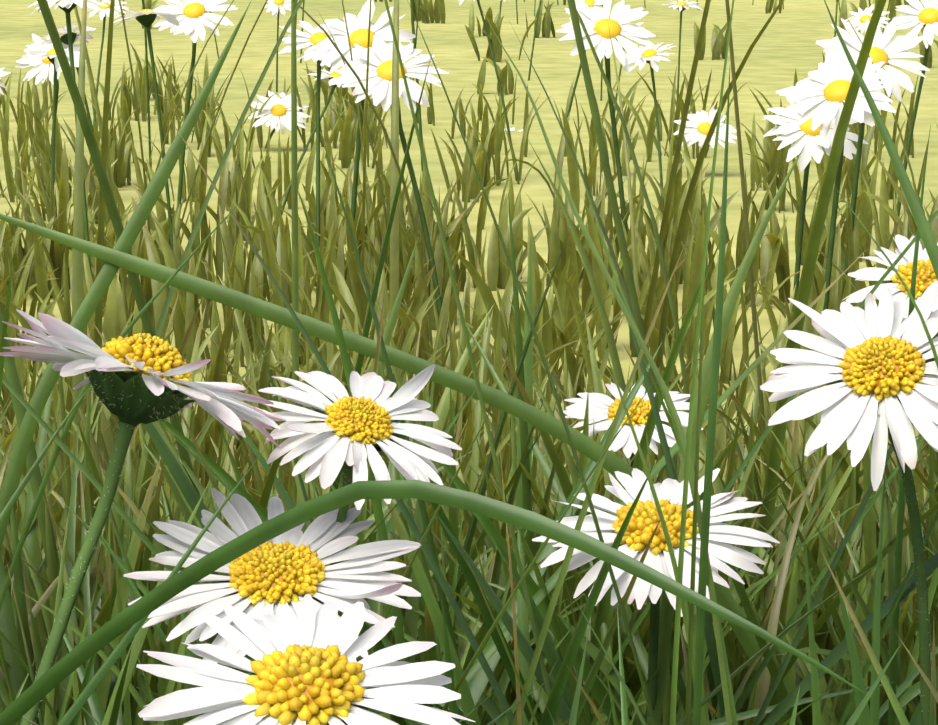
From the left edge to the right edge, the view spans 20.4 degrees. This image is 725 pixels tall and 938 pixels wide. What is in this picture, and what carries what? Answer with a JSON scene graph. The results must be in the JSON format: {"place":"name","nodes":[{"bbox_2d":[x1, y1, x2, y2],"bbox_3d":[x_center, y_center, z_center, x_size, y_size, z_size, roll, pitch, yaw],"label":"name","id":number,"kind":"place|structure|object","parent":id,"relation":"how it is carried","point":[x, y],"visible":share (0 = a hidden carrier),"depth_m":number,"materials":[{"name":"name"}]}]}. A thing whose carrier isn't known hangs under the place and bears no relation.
{"place":"outdoors","nodes":[
{"label":"outdoors","id":0,"kind":"place"},
{"bbox_2d":[0,0,937,425],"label":"grass","id":1,"kind":"structure","parent":0,"point":[42,270],"depth_m":0.70,"materials":[{"name":"green plant"}]},
{"bbox_2d":[0,0,937,715],"bbox_3d":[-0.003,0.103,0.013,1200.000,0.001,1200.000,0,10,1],"label":"ground","id":2,"kind":"structure","parent":0,"point":[786,48],"depth_m":1.43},
{"bbox_2d":[0,309,285,724],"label":"daisy","id":3,"kind":"object","parent":2,"relation":"on","point":[134,380],"visible":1,"depth_m":0.19,"materials":[{"name":"white plant"}]},
{"bbox_2d":[124,488,421,663],"bbox_3d":[-0.018,0.037,0.221,0.049,0.061,0.060,6,12,30],"label":"daisy","id":4,"kind":"object","parent":2,"relation":"on","point":[283,575],"visible":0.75,"depth_m":0.20,"materials":[{"name":"white plant"}]},
{"bbox_2d":[136,594,475,724],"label":"daisy","id":5,"kind":"object","parent":2,"relation":"on","point":[315,676],"visible":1,"depth_m":0.15,"materials":[{"name":"white plant"}]},
{"bbox_2d":[259,364,461,564],"bbox_3d":[-0.013,0.033,0.217,0.046,0.070,0.054,2,10,12],"label":"daisy","id":6,"kind":"object","parent":2,"relation":"on","point":[360,426],"visible":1,"depth_m":0.20,"materials":[{"name":"white plant"}]},
{"bbox_2d":[0,0,937,724],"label":"grass","id":7,"kind":"structure","parent":2,"relation":"on","point":[582,658],"depth_m":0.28,"materials":[{"name":"green plant"}]},
{"bbox_2d":[0,0,937,337],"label":"daisies","id":8,"kind":"object","parent":2,"relation":"on","point":[808,98],"visible":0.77,"depth_m":0.65,"materials":[{"name":"white plant"}]},
{"bbox_2d":[532,468,779,723],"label":"daisy","id":9,"kind":"object","parent":2,"relation":"on","point":[642,524],"visible":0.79,"depth_m":0.23,"materials":[{"name":"white plant"}]},
{"bbox_2d":[563,383,801,711],"bbox_3d":[0.026,0.025,0.316,0.048,0.051,0.049,0,10,1],"label":"daisy","id":10,"kind":"object","parent":2,"relation":"on","point":[599,410],"visible":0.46,"depth_m":0.29,"materials":[{"name":"white plant"}]},
{"bbox_2d":[760,280,937,724],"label":"daisy","id":11,"kind":"object","parent":2,"relation":"on","point":[886,368],"visible":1,"depth_m":0.21,"materials":[{"name":"white plant"}]},
{"bbox_2d":[843,234,937,467],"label":"daisy","id":12,"kind":"object","parent":2,"relation":"on","point":[926,278],"visible":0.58,"depth_m":0.28,"materials":[{"name":"white plant"}]}
]}

